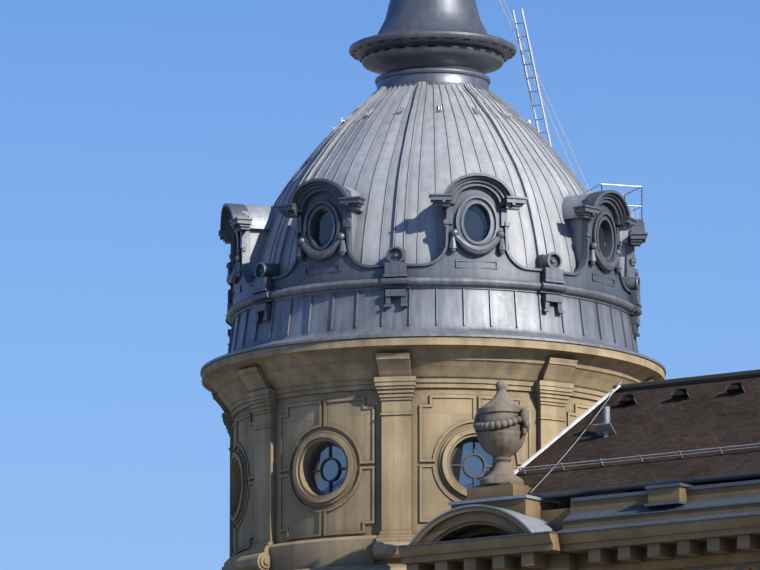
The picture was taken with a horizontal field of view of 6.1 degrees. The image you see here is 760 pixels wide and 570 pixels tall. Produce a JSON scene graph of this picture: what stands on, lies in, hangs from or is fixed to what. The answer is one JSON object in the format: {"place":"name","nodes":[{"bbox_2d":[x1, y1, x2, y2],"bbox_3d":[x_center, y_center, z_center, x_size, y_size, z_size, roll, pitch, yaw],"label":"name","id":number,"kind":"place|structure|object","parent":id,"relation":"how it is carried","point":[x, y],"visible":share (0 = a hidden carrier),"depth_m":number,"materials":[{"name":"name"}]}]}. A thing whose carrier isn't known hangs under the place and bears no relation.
{"place":"outdoors","nodes":[
{"label":"outdoors","id":0,"kind":"place"},
{"bbox_2d":[0,0,759,569],"label":"sky","id":1,"kind":"structure","parent":0,"point":[128,127],"materials":[{"name":"blue"}]},
{"bbox_2d":[202,337,664,569],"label":"tower drum","id":2,"kind":"object","parent":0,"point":[314,368],"visible":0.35,"depth_m":144.77,"materials":[{"name":"beige stone"}]},
{"bbox_2d":[211,393,232,569],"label":"pilaster","id":3,"kind":"object","parent":2,"relation":"on","point":[227,419],"visible":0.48,"depth_m":149.02,"materials":[{"name":"stone"}]},
{"bbox_2d":[230,408,254,555],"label":"tower bay","id":4,"kind":"object","parent":2,"relation":"on","point":[242,489],"visible":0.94,"depth_m":147.00,"materials":[{"name":"stone"}]},
{"bbox_2d":[219,203,275,305],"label":"dormer window","id":5,"kind":"structure","parent":2,"relation":"on","point":[235,224],"depth_m":147.94,"materials":[{"name":"grey metal"}]},
{"bbox_2d":[236,366,277,569],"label":"pilaster","id":6,"kind":"object","parent":2,"relation":"on","point":[261,399],"visible":0.96,"depth_m":145.94,"materials":[{"name":"stone"}]},
{"bbox_2d":[270,178,384,289],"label":"dormer window","id":7,"kind":"structure","parent":2,"relation":"on","point":[334,259],"depth_m":145.75,"materials":[{"name":"grey metal"}]},
{"bbox_2d":[275,390,380,543],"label":"tower bay","id":8,"kind":"object","parent":2,"relation":"attached to","point":[348,423],"depth_m":144.94,"materials":[{"name":"beige stone"}]},
{"bbox_2d":[308,442,345,495],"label":"window frame","id":9,"kind":"object","parent":8,"relation":"in","point":[311,461],"visible":0.69,"depth_m":145.25,"materials":[{"name":"grey metal"}]},
{"bbox_2d":[371,352,415,563],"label":"pilaster","id":10,"kind":"object","parent":2,"relation":"on","point":[395,383],"visible":0.9,"depth_m":144.25,"materials":[{"name":"stone"}]},
{"bbox_2d":[200,277,665,377],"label":"tower zinc skirt","id":11,"kind":"object","parent":2,"relation":"on","point":[423,312],"visible":0.48,"depth_m":145.17,"materials":[{"name":"grey metal"}]},
{"bbox_2d":[225,289,231,345],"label":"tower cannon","id":12,"kind":"object","parent":11,"relation":"attached to","point":[229,304],"visible":0.25,"depth_m":149.61,"materials":[{"name":"grey metal"}]},
{"bbox_2d":[251,262,279,323],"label":"bracket","id":13,"kind":"object","parent":11,"relation":"attached to","point":[261,298],"visible":0.9,"depth_m":146.61,"materials":[{"name":"grey metal"}]},
{"bbox_2d":[381,246,410,307],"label":"bracket","id":14,"kind":"object","parent":11,"relation":"attached to","point":[395,275],"visible":0.96,"depth_m":144.84,"materials":[{"name":"grey metal"}]},
{"bbox_2d":[255,85,582,278],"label":"dome roof","id":15,"kind":"structure","parent":11,"relation":"on","point":[427,235],"depth_m":146.75,"materials":[{"name":"grey metal"}]},
{"bbox_2d":[261,81,587,272],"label":"dome seams","id":16,"kind":"object","parent":15,"relation":"attached to","point":[399,237],"visible":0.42,"depth_m":147.34,"materials":[{"name":"grey metal"}]},
{"bbox_2d":[331,105,530,128],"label":"roof hooks","id":17,"kind":"object","parent":15,"relation":"attached to","point":[476,111],"visible":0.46,"depth_m":148.28,"materials":[{"name":"grey metal"}]},
{"bbox_2d":[349,0,516,92],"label":"spire base","id":18,"kind":"object","parent":15,"relation":"on","point":[440,21],"visible":0.73,"depth_m":148.95,"materials":[{"name":"grey metal"}]},
{"bbox_2d":[352,38,512,61],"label":"tower finial slots","id":19,"kind":"object","parent":18,"relation":"attached to","point":[362,57],"visible":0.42,"depth_m":148.71,"materials":[{"name":"grey metal"}]},
{"bbox_2d":[499,0,641,218],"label":"ladder","id":20,"kind":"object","parent":15,"relation":"attached to","point":[519,37],"depth_m":150.50,"materials":[{"name":"silver metal"}]},
{"bbox_2d":[228,288,638,352],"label":"cladding seams","id":21,"kind":"object","parent":11,"relation":"attached to","point":[309,319],"visible":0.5,"depth_m":145.95,"materials":[{"name":"grey metal"}]},
{"bbox_2d":[538,252,566,313],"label":"bracket","id":22,"kind":"object","parent":11,"relation":"attached to","point":[551,280],"visible":0.94,"depth_m":145.52,"materials":[{"name":"grey metal"}]},
{"bbox_2d":[622,276,641,336],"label":"bracket","id":23,"kind":"object","parent":11,"relation":"attached to","point":[632,284],"visible":0.75,"depth_m":148.13,"materials":[{"name":"grey metal"}]},
{"bbox_2d":[411,388,537,533],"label":"tower bay","id":24,"kind":"object","parent":2,"relation":"attached to","point":[442,422],"depth_m":144.44,"materials":[{"name":"beige stone"}]},
{"bbox_2d":[450,438,492,488],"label":"window frame","id":25,"kind":"object","parent":24,"relation":"in","point":[463,442],"visible":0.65,"depth_m":144.58,"materials":[{"name":"grey metal"}]},
{"bbox_2d":[407,173,542,281],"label":"dormer window","id":26,"kind":"structure","parent":2,"relation":"on","point":[463,254],"depth_m":145.15,"materials":[{"name":"grey metal"}]},
{"bbox_2d":[534,357,577,450],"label":"pilaster","id":27,"kind":"object","parent":2,"relation":"on","point":[553,389],"visible":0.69,"depth_m":145.02,"materials":[{"name":"stone"}]},
{"bbox_2d":[565,397,596,427],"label":"tower bay","id":28,"kind":"object","parent":2,"relation":"on","point":[575,408],"visible":0.08,"depth_m":145.64,"materials":[{"name":"stone"}]},
{"bbox_2d":[562,190,637,301],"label":"dormer window","id":29,"kind":"structure","parent":2,"relation":"on","point":[597,270],"depth_m":146.80,"materials":[{"name":"grey metal"}]},
{"bbox_2d":[620,219,647,276],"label":"dormer window","id":30,"kind":"structure","parent":2,"relation":"on","point":[637,235],"depth_m":149.46,"materials":[{"name":"grey metal"}]},
{"bbox_2d":[473,380,529,484],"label":"urn","id":31,"kind":"object","parent":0,"point":[501,425],"visible":0.98,"depth_m":140.82,"materials":[{"name":"beige stone"}]},
{"bbox_2d":[540,508,569,530],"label":"wing wall","id":32,"kind":"structure","parent":0,"point":[554,518],"depth_m":140.12,"materials":[{"name":"beige stone"}]},
{"bbox_2d":[407,494,559,547],"bbox_3d":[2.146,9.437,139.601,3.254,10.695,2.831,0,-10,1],"label":"pediment flashing","id":33,"kind":"object","parent":32,"relation":"attached to","point":[532,524],"visible":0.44,"depth_m":140.01,"materials":[{"name":"grey metal"}]},
{"bbox_2d":[412,482,556,543],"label":"pediment","id":34,"kind":"structure","parent":32,"relation":"attached to","point":[470,522],"depth_m":140.28,"materials":[{"name":"stone"}]},
{"bbox_2d":[398,483,759,569],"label":"cornice flashing","id":35,"kind":"object","parent":32,"relation":"attached to","point":[704,543],"visible":0.94,"depth_m":138.47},
{"bbox_2d":[397,471,759,546],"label":"zinc covers","id":36,"kind":"object","parent":35,"relation":"on","point":[678,505],"visible":0.6,"depth_m":138.27,"materials":[{"name":"grey metal"}]},
{"bbox_2d":[683,562,759,569],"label":"wing frieze border","id":37,"kind":"object","parent":32,"relation":"attached to","point":[743,566],"visible":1,"depth_m":137.53,"materials":[{"name":"beige stone"}]},
{"bbox_2d":[516,377,759,494],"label":"wing roof tiles","id":38,"kind":"object","parent":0,"point":[706,415],"depth_m":140.54,"materials":[{"name":"brown tile"}]},
{"bbox_2d":[514,385,626,508],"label":"roof flashing","id":39,"kind":"object","parent":38,"relation":"on","point":[605,428],"visible":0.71,"depth_m":142.07,"materials":[{"name":"grey metal"}]},
{"bbox_2d":[518,380,759,492],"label":"roof rail wire","id":40,"kind":"object","parent":38,"relation":"on","point":[562,464],"visible":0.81,"depth_m":140.17,"materials":[{"name":"grey metal"}]},
{"bbox_2d":[612,369,759,405],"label":"wing roof ridge vents","id":41,"kind":"object","parent":38,"relation":"on","point":[690,380],"visible":0.46,"depth_m":141.82,"materials":[{"name":"grey metal"}]},
{"bbox_2d":[619,384,741,400],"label":"roof vents","id":42,"kind":"object","parent":41,"relation":"attached to","point":[682,392],"visible":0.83,"depth_m":141.45,"materials":[{"name":"black metal"}]},
{"bbox_2d":[706,566,757,569],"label":"wing frieze panels","id":43,"kind":"object","parent":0,"point":[746,568],"visible":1,"depth_m":137.59,"materials":[{"name":"beige stone"}]}
]}

